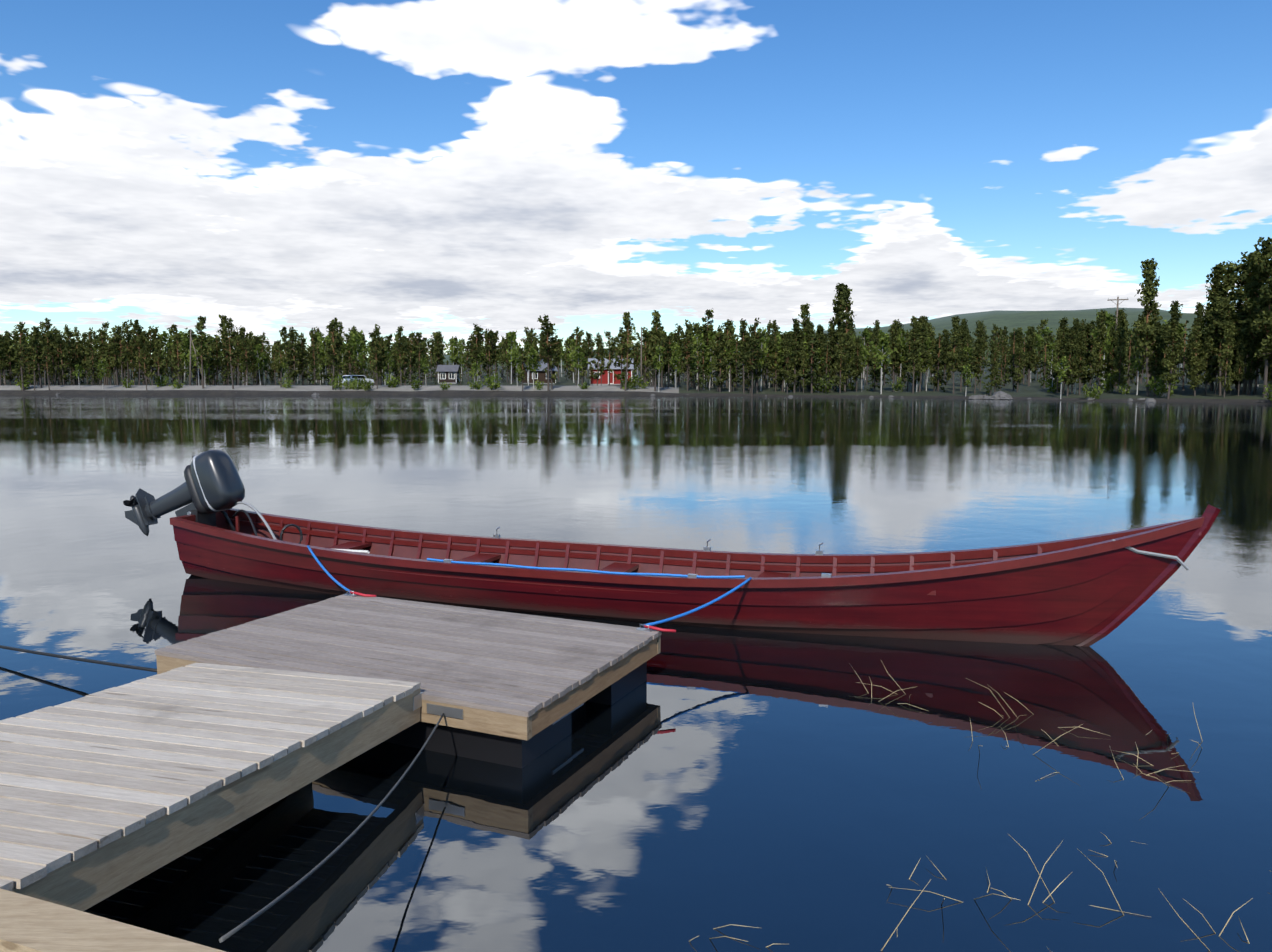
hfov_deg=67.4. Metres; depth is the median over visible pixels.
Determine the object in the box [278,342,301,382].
spruce tree
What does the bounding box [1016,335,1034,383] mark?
spruce tree
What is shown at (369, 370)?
spruce tree
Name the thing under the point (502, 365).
pine tree
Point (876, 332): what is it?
pine tree
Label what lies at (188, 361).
birch tree
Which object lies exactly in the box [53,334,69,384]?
pine tree
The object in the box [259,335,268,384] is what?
pine tree
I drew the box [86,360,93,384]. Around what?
pine tree
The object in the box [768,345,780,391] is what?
pine tree
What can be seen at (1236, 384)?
pine tree
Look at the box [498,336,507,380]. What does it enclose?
pine tree
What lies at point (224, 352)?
pine tree
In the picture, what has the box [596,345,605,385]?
pine tree
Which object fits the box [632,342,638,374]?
pine tree
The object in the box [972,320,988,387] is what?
pine tree
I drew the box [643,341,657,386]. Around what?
spruce tree
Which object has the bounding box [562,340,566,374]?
pine tree
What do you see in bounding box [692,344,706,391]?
spruce tree
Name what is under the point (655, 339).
pine tree
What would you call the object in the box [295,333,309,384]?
pine tree
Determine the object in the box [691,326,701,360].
pine tree
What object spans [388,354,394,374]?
birch tree
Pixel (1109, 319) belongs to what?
birch tree
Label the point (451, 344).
birch tree
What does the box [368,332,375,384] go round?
pine tree
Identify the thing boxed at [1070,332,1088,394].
pine tree
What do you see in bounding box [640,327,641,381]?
utility pole
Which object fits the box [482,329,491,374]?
pine tree
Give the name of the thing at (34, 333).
pine tree
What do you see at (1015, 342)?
pine tree
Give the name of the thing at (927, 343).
birch tree
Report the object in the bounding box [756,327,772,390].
birch tree
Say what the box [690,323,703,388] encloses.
pine tree
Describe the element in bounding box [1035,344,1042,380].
pine tree
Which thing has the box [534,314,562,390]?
pine tree
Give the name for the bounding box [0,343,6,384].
pine tree
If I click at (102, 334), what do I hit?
pine tree
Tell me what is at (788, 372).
pine tree
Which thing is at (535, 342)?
pine tree
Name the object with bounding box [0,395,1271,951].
lake water
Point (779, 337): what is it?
birch tree
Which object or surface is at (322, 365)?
spruce tree
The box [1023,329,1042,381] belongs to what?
birch tree
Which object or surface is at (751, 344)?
tree
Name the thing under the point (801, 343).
pine tree
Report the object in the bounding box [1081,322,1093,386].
pine tree
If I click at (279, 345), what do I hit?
pine tree
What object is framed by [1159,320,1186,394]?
birch tree
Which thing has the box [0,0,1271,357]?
sky
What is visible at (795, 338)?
pine tree
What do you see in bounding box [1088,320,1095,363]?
pine tree
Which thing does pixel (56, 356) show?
pine tree
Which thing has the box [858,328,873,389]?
birch tree
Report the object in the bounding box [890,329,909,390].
birch tree
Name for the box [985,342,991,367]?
spruce tree
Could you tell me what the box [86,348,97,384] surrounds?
spruce tree
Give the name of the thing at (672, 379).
pine tree
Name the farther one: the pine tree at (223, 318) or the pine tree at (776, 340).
the pine tree at (223, 318)
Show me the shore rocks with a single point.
(1000, 395)
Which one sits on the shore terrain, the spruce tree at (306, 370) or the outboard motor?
the spruce tree at (306, 370)
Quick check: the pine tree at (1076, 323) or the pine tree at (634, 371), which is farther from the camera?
the pine tree at (634, 371)
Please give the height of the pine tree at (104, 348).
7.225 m
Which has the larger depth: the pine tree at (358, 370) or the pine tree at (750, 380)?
the pine tree at (358, 370)
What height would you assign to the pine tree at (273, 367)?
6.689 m
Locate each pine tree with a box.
[0,334,9,384]
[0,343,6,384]
[1,337,18,384]
[3,332,15,370]
[6,331,19,363]
[9,322,33,390]
[17,343,30,384]
[23,343,39,384]
[25,337,40,389]
[28,326,44,387]
[28,333,44,384]
[37,338,51,384]
[38,345,52,389]
[39,318,55,383]
[41,331,56,384]
[46,329,60,384]
[51,328,64,384]
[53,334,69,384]
[60,324,71,340]
[60,331,74,384]
[67,327,84,384]
[67,338,79,384]
[67,344,74,384]
[80,332,87,383]
[80,344,87,382]
[82,327,98,380]
[84,339,96,384]
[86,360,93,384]
[91,331,98,353]
[93,329,109,384]
[97,321,109,384]
[97,347,104,384]
[99,344,110,384]
[102,347,114,384]
[104,327,123,384]
[104,361,112,384]
[108,336,118,384]
[115,324,128,384]
[115,337,122,383]
[119,341,129,380]
[121,320,133,381]
[125,328,134,381]
[126,319,147,384]
[128,343,135,381]
[130,361,137,384]
[133,336,143,384]
[137,346,151,390]
[139,332,152,384]
[141,326,159,384]
[147,326,165,379]
[152,340,163,376]
[155,343,165,380]
[162,356,170,383]
[163,348,176,384]
[166,324,181,378]
[168,332,186,383]
[173,339,183,373]
[185,328,194,382]
[188,334,200,384]
[190,316,211,388]
[191,338,200,380]
[206,337,211,368]
[208,345,216,384]
[211,336,221,384]
[216,318,241,388]
[217,314,231,384]
[218,331,230,384]
[231,331,237,384]
[231,333,241,384]
[235,326,249,384]
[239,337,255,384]
[247,342,257,384]
[248,331,253,376]
[248,339,263,373]
[253,336,261,384]
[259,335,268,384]
[260,332,269,371]
[265,348,268,380]
[267,345,271,362]
[269,345,280,377]
[270,347,278,384]
[270,364,277,379]
[273,340,290,386]
[279,327,292,380]
[287,327,302,384]
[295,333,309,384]
[295,342,307,384]
[305,349,311,384]
[306,328,321,384]
[307,333,319,384]
[314,327,323,381]
[319,338,335,384]
[324,327,338,384]
[325,320,342,389]
[331,317,346,345]
[336,344,344,381]
[343,333,353,374]
[354,360,361,374]
[359,333,367,373]
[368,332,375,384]
[368,340,378,384]
[368,340,381,388]
[372,324,388,376]
[377,346,385,384]
[383,334,393,361]
[386,339,391,367]
[391,343,394,377]
[392,326,407,384]
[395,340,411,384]
[405,332,415,383]
[409,332,426,372]
[414,345,422,383]
[419,339,427,384]
[423,338,430,382]
[426,339,431,377]
[429,332,435,377]
[432,332,445,358]
[433,332,442,378]
[433,348,443,364]
[449,336,459,364]
[457,338,465,376]
[463,343,471,380]
[467,323,486,383]
[467,332,474,377]
[471,342,484,375]
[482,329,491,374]
[482,330,496,376]
[487,330,496,374]
[494,331,499,379]
[497,340,505,372]
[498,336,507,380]
[500,336,509,382]
[508,332,514,382]
[516,348,527,391]
[520,327,532,353]
[524,333,537,377]
[529,328,539,357]
[532,337,537,375]
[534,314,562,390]
[542,325,561,389]
[556,342,561,381]
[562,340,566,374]
[563,338,570,378]
[570,326,584,385]
[573,330,589,384]
[585,332,594,374]
[587,362,593,385]
[590,332,604,385]
[590,341,594,357]
[594,337,605,357]
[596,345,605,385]
[602,330,615,385]
[610,327,629,388]
[614,336,621,357]
[617,312,640,390]
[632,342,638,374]
[633,342,643,366]
[638,327,654,382]
[638,343,644,379]
[646,326,655,386]
[648,310,665,390]
[655,329,670,386]
[659,326,669,386]
[663,334,674,387]
[663,345,667,386]
[667,344,678,386]
[670,333,682,384]
[674,324,683,385]
[679,327,696,390]
[680,319,693,387]
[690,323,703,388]
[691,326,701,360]
[696,343,705,388]
[698,308,713,386]
[703,326,712,386]
[708,335,723,390]
[710,325,725,391]
[710,340,727,391]
[716,319,737,386]
[723,328,735,391]
[729,321,738,386]
[731,363,736,390]
[735,319,748,392]
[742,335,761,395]
[744,347,756,393]
[748,325,758,387]
[750,318,764,392]
[758,343,767,373]
[762,332,771,386]
[765,322,774,387]
[768,342,775,386]
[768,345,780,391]
[769,320,781,386]
[774,333,779,387]
[775,333,789,391]
[777,370,782,390]
[781,336,793,393]
[786,318,802,392]
[796,330,805,391]
[798,303,810,335]
[799,347,806,392]
[804,323,814,390]
[804,339,820,392]
[805,323,809,367]
[814,333,823,390]
[815,326,828,383]
[816,324,825,384]
[824,320,837,383]
[826,283,853,390]
[832,331,847,393]
[835,287,855,391]
[852,336,863,391]
[862,326,872,384]
[866,331,874,382]
[869,320,880,391]
[883,358,890,384]
[887,319,903,391]
[892,328,905,377]
[898,331,910,387]
[905,316,923,393]
[911,371,919,386]
[917,316,930,391]
[922,323,937,389]
[928,341,940,390]
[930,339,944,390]
[934,329,951,384]
[943,345,951,383]
[945,316,962,393]
[956,318,968,385]
[956,325,969,390]
[965,329,972,375]
[967,343,984,393]
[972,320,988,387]
[981,334,988,374]
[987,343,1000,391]
[988,324,1000,354]
[990,327,1003,365]
[994,326,1010,381]
[1001,334,1010,384]
[1008,329,1026,382]
[1008,332,1012,378]
[1011,332,1025,391]
[1012,335,1017,376]
[1022,326,1037,385]
[1025,345,1037,385]
[1035,318,1048,377]
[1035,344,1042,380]
[1038,331,1050,379]
[1046,338,1055,378]
[1047,332,1054,369]
[1050,329,1062,392]
[1052,317,1072,391]
[1057,327,1079,396]
[1059,330,1074,392]
[1070,318,1082,392]
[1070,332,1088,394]
[1079,319,1085,360]
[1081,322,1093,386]
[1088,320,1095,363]
[1090,309,1110,391]
[1103,331,1118,372]
[1106,326,1114,378]
[1107,311,1128,388]
[1111,326,1127,392]
[1114,308,1126,355]
[1118,315,1132,359]
[1129,258,1163,396]
[1129,316,1142,382]
[1132,346,1145,381]
[1141,329,1148,383]
[1143,324,1164,395]
[1145,352,1158,392]
[1149,309,1164,376]
[1156,323,1173,395]
[1159,300,1183,398]
[1173,327,1188,371]
[1184,302,1206,394]
[1187,325,1205,395]
[1199,261,1228,390]
[1200,325,1215,395]
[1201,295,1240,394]
[1203,356,1221,390]
[1204,261,1239,389]
[1209,335,1224,393]
[1215,320,1236,396]
[1221,325,1240,393]
[1222,249,1261,391]
[1227,326,1244,389]
[1232,334,1244,390]
[1234,251,1266,394]
[1234,339,1247,395]
[1241,237,1271,397]
[1242,338,1259,394]
[1244,305,1264,394]
[1253,283,1271,359]
[1258,338,1271,381]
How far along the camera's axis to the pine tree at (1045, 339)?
136.89 m
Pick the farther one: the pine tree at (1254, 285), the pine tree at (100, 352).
the pine tree at (100, 352)
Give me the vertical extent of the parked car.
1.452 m
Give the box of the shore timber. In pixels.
[0,888,225,951]
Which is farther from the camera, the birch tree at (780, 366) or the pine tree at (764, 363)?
the pine tree at (764, 363)
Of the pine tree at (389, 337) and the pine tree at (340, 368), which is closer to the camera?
the pine tree at (340, 368)
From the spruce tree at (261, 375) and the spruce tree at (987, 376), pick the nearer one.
the spruce tree at (987, 376)
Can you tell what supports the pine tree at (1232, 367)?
on the shore terrain
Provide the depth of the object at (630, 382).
124.86 m
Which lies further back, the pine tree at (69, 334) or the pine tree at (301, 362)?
the pine tree at (69, 334)
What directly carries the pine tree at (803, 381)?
on the shore terrain
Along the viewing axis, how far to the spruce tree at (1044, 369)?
115.44 m
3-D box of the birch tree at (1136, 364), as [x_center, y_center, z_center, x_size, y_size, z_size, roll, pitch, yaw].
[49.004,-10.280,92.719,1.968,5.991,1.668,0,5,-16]
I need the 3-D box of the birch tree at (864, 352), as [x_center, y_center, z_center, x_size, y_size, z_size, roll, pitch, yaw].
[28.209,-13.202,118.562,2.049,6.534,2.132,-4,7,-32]
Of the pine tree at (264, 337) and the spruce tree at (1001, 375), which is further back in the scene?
the pine tree at (264, 337)
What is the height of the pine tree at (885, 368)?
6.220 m
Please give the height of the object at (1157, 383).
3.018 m
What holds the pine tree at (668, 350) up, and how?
on the shore terrain
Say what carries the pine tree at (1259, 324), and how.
on the shore terrain
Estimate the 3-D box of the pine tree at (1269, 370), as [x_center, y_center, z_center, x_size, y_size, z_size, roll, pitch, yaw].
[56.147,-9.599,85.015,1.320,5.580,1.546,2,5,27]
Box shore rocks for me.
[56,391,1155,401]
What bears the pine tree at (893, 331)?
on the shore terrain
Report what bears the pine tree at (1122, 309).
on the shore terrain
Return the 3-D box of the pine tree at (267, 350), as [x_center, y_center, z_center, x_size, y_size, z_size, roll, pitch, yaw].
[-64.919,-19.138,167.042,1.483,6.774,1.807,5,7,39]
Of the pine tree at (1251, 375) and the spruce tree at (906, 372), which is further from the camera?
the spruce tree at (906, 372)
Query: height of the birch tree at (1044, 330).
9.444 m
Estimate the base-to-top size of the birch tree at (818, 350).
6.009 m
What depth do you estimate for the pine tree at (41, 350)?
143.75 m
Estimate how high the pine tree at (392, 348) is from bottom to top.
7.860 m
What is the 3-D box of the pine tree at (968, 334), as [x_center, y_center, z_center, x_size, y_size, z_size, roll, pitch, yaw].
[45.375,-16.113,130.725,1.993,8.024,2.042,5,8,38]
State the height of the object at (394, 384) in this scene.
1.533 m
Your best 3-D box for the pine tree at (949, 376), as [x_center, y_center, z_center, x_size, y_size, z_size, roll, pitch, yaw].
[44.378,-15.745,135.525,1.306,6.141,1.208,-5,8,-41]
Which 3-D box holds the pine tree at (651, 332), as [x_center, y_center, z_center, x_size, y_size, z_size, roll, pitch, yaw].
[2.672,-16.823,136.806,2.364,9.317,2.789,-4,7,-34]
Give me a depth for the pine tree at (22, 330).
131.81 m
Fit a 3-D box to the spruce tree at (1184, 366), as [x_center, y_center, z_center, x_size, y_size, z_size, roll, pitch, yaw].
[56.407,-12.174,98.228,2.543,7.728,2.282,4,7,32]
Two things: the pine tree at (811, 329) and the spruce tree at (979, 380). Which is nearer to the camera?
the spruce tree at (979, 380)
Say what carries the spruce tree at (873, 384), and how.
on the shore terrain
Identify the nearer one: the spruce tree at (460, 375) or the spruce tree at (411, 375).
the spruce tree at (411, 375)
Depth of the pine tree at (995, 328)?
151.77 m
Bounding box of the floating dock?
[155,590,661,767]
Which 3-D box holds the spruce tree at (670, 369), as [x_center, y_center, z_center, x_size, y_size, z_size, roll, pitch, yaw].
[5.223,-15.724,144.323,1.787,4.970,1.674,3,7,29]
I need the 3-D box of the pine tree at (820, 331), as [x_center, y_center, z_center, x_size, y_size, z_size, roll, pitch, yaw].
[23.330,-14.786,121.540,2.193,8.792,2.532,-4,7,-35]
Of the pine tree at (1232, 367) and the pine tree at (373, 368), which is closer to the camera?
the pine tree at (1232, 367)
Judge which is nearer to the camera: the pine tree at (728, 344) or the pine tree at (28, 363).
the pine tree at (728, 344)
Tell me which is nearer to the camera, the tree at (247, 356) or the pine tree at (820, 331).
the pine tree at (820, 331)
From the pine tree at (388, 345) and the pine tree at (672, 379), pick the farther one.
the pine tree at (388, 345)
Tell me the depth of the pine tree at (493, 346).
167.10 m
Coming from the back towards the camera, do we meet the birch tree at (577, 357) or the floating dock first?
the birch tree at (577, 357)
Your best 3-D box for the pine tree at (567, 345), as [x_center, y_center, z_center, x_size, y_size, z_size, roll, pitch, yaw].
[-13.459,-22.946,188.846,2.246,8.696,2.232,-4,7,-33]
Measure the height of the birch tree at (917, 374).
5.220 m
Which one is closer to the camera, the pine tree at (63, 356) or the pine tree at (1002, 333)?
the pine tree at (1002, 333)
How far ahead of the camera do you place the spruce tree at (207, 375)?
147.04 m
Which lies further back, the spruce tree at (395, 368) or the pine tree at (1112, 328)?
the spruce tree at (395, 368)
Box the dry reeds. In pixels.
[689,662,1271,951]
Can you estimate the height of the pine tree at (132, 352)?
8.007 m
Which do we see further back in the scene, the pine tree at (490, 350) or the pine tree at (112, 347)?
the pine tree at (490, 350)
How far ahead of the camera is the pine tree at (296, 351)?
150.17 m
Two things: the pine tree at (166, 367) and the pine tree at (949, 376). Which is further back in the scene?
the pine tree at (166, 367)
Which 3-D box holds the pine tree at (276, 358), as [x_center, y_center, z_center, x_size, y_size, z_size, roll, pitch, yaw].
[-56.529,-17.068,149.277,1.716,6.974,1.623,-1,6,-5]
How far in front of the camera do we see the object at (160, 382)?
133.39 m
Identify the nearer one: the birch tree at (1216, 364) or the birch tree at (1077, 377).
the birch tree at (1216, 364)
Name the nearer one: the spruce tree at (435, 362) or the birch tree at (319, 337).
the birch tree at (319, 337)
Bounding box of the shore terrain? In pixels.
[0,307,1271,403]
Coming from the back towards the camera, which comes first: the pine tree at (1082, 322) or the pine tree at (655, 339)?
the pine tree at (1082, 322)
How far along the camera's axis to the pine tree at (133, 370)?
145.05 m
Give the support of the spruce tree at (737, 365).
on the shore terrain
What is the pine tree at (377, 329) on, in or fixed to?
on the shore terrain
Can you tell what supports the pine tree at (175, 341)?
on the shore terrain
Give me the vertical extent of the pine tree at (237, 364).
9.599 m
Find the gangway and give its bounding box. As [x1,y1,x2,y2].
[0,663,422,910]
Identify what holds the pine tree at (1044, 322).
on the shore terrain
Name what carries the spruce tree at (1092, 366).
on the shore terrain
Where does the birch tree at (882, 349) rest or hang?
on the shore terrain
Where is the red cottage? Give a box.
[588,356,633,385]
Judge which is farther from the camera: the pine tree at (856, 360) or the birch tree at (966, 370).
the pine tree at (856, 360)
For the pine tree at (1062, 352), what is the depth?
100.73 m
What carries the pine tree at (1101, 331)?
on the shore terrain
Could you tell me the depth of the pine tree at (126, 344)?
167.65 m
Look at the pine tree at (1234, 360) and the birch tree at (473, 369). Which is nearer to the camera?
the pine tree at (1234, 360)
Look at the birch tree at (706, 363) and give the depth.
128.05 m
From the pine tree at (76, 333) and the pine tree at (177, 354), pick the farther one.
the pine tree at (76, 333)
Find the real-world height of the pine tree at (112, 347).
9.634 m
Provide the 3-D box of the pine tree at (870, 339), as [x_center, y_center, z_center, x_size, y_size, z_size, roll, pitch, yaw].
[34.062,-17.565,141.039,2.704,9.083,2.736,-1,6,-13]
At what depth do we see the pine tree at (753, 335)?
128.97 m
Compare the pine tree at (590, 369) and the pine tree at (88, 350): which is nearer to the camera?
the pine tree at (88, 350)
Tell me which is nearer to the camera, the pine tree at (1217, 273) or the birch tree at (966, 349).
the pine tree at (1217, 273)
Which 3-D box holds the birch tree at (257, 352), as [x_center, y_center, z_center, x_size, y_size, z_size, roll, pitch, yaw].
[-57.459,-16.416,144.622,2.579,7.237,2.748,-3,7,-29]
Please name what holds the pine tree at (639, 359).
on the shore terrain
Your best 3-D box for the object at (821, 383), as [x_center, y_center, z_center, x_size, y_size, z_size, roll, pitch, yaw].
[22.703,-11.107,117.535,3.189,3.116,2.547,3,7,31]
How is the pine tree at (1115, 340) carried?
on the shore terrain
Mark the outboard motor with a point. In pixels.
(210, 487)
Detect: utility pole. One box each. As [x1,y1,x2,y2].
[189,329,205,384]
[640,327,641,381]
[1107,297,1128,386]
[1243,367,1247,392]
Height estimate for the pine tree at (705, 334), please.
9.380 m
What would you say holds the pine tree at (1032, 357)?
on the shore terrain
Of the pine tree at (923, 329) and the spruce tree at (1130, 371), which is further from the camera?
the pine tree at (923, 329)
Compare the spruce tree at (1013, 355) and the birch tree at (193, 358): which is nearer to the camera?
the spruce tree at (1013, 355)
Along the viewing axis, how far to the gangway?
3.68 m
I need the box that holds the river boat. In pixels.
[170,502,1219,646]
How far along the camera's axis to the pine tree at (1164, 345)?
89.78 m
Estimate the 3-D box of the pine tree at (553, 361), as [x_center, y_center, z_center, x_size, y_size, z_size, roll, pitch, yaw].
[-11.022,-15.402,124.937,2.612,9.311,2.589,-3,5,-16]
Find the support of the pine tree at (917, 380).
on the shore terrain
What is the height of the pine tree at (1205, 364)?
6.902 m
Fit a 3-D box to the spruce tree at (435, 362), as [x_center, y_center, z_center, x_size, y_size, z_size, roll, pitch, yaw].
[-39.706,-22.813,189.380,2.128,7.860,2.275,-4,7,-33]
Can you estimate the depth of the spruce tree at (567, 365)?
180.97 m
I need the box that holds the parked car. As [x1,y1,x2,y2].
[342,375,373,384]
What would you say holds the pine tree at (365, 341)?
on the shore terrain
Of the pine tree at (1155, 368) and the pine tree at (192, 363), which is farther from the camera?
the pine tree at (192, 363)
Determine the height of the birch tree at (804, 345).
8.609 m
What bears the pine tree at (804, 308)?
on the shore terrain
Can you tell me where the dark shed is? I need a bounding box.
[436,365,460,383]
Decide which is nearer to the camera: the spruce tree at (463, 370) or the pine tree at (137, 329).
the pine tree at (137, 329)
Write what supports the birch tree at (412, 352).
on the shore terrain
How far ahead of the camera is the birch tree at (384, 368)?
156.00 m
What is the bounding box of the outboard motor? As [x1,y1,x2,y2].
[123,450,244,535]
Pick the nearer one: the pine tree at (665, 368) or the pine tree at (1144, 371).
the pine tree at (1144, 371)
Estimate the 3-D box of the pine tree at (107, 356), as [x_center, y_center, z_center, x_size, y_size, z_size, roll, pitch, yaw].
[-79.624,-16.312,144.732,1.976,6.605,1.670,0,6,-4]
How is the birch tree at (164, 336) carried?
on the shore terrain
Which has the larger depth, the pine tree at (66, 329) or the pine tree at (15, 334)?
the pine tree at (66, 329)
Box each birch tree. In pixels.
[72,364,84,387]
[94,358,110,380]
[156,348,168,363]
[158,331,173,374]
[170,331,192,384]
[182,338,193,384]
[183,350,193,384]
[187,336,211,384]
[197,360,210,376]
[206,337,223,384]
[250,344,265,384]
[259,352,270,384]
[280,361,289,379]
[311,332,330,382]
[316,336,332,384]
[316,354,322,384]
[340,343,348,372]
[346,329,369,368]
[346,332,366,357]
[377,347,393,384]
[378,339,388,384]
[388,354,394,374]
[410,339,423,365]
[420,358,428,375]
[444,336,457,364]
[455,339,470,380]
[469,362,479,389]
[471,352,485,380]
[506,330,520,383]
[510,346,520,386]
[515,364,525,381]
[522,342,536,385]
[525,352,540,388]
[560,338,564,376]
[565,337,579,382]
[567,345,587,387]
[652,345,664,391]
[668,345,683,387]
[670,340,679,383]
[689,333,707,389]
[698,356,711,386]
[699,345,715,389]
[703,330,718,386]
[723,338,738,391]
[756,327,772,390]
[764,349,775,385]
[773,349,793,391]
[774,332,791,377]
[792,331,808,384]
[806,348,823,391]
[847,330,855,389]
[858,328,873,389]
[860,344,869,390]
[871,334,896,393]
[874,330,888,384]
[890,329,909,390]
[909,354,925,391]
[910,322,932,389]
[921,337,932,390]
[960,365,976,395]
[962,347,974,369]
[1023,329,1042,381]
[1036,327,1054,355]
[1042,342,1056,377]
[1050,356,1071,398]
[1072,354,1090,393]
[1090,309,1114,389]
[1130,340,1144,394]
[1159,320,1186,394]
[1210,342,1224,393]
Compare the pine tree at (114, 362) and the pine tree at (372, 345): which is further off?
the pine tree at (114, 362)
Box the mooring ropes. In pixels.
[0,545,751,942]
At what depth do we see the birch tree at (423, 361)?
129.73 m
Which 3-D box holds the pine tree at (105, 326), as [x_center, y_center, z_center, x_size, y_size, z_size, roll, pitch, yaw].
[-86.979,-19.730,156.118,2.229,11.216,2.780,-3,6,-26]
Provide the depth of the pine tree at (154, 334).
160.37 m
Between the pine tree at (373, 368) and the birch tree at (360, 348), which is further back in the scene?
the birch tree at (360, 348)
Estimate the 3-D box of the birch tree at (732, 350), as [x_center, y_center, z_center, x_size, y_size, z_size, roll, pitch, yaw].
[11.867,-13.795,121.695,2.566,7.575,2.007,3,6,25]
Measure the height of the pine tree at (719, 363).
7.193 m
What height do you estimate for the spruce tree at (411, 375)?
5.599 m
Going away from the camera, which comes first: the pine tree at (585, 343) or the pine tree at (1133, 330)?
the pine tree at (1133, 330)
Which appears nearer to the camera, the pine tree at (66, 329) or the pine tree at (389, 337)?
the pine tree at (66, 329)
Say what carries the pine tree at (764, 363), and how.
on the shore terrain
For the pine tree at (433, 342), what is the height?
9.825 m
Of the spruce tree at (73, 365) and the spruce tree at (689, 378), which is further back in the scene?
the spruce tree at (73, 365)
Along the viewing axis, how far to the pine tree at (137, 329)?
145.60 m
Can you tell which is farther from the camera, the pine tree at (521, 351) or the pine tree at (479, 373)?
the pine tree at (479, 373)
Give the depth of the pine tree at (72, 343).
151.35 m
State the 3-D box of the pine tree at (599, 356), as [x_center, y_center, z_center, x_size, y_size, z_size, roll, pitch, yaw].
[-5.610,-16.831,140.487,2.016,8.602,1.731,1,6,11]
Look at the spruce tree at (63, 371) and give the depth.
160.32 m
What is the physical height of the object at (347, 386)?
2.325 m
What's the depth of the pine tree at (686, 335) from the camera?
123.27 m
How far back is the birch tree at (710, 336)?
134.43 m
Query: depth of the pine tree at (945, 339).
130.99 m
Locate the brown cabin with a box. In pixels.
[521,359,557,383]
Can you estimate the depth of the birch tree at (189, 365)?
146.53 m
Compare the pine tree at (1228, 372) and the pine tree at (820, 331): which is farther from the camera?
the pine tree at (820, 331)
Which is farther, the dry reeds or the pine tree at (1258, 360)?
the pine tree at (1258, 360)
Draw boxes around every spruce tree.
[18,341,33,381]
[25,365,36,384]
[55,359,67,384]
[69,350,83,384]
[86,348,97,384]
[137,370,150,384]
[175,343,187,383]
[199,353,211,383]
[203,342,218,384]
[221,352,235,384]
[239,361,251,384]
[254,341,270,384]
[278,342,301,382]
[303,355,310,383]
[307,338,322,384]
[315,342,327,383]
[330,354,343,384]
[349,351,360,384]
[361,351,368,376]
[366,353,373,383]
[391,342,397,379]
[393,349,403,384]
[405,353,415,384]
[412,344,424,383]
[426,347,436,380]
[430,342,438,378]
[458,370,462,385]
[462,353,470,377]
[561,352,571,379]
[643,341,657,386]
[663,368,676,385]
[684,354,696,386]
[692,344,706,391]
[696,349,709,389]
[728,336,744,387]
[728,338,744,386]
[800,334,823,393]
[820,343,832,393]
[825,352,836,390]
[867,350,880,391]
[878,351,889,384]
[888,368,901,384]
[900,341,912,391]
[928,333,946,391]
[957,339,975,386]
[974,356,985,390]
[983,336,1001,394]
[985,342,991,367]
[995,361,1006,390]
[999,350,1009,385]
[1003,328,1020,390]
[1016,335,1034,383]
[1038,337,1050,387]
[1086,353,1097,385]
[1118,331,1136,389]
[1124,349,1134,383]
[1126,334,1142,381]
[1174,320,1193,389]
[1180,329,1204,386]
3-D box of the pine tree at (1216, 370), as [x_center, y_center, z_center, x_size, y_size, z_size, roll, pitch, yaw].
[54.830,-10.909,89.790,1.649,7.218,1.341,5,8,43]
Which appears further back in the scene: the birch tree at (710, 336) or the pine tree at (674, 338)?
the pine tree at (674, 338)
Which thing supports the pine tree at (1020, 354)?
on the shore terrain
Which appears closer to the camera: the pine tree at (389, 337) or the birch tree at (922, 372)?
the birch tree at (922, 372)
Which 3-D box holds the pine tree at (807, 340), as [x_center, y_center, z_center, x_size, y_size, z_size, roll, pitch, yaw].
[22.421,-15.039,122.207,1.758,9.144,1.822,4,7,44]
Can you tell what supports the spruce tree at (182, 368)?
on the shore terrain
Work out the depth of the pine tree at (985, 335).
191.07 m
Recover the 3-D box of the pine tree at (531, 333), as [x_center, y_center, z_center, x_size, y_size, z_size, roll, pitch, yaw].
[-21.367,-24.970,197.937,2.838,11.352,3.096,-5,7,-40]
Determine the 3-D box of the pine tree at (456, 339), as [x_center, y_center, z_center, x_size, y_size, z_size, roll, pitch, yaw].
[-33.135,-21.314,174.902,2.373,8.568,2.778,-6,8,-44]
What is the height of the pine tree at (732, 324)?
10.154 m
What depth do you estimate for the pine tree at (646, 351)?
136.22 m
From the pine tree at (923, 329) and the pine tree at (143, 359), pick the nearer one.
the pine tree at (923, 329)
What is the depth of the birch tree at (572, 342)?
165.97 m

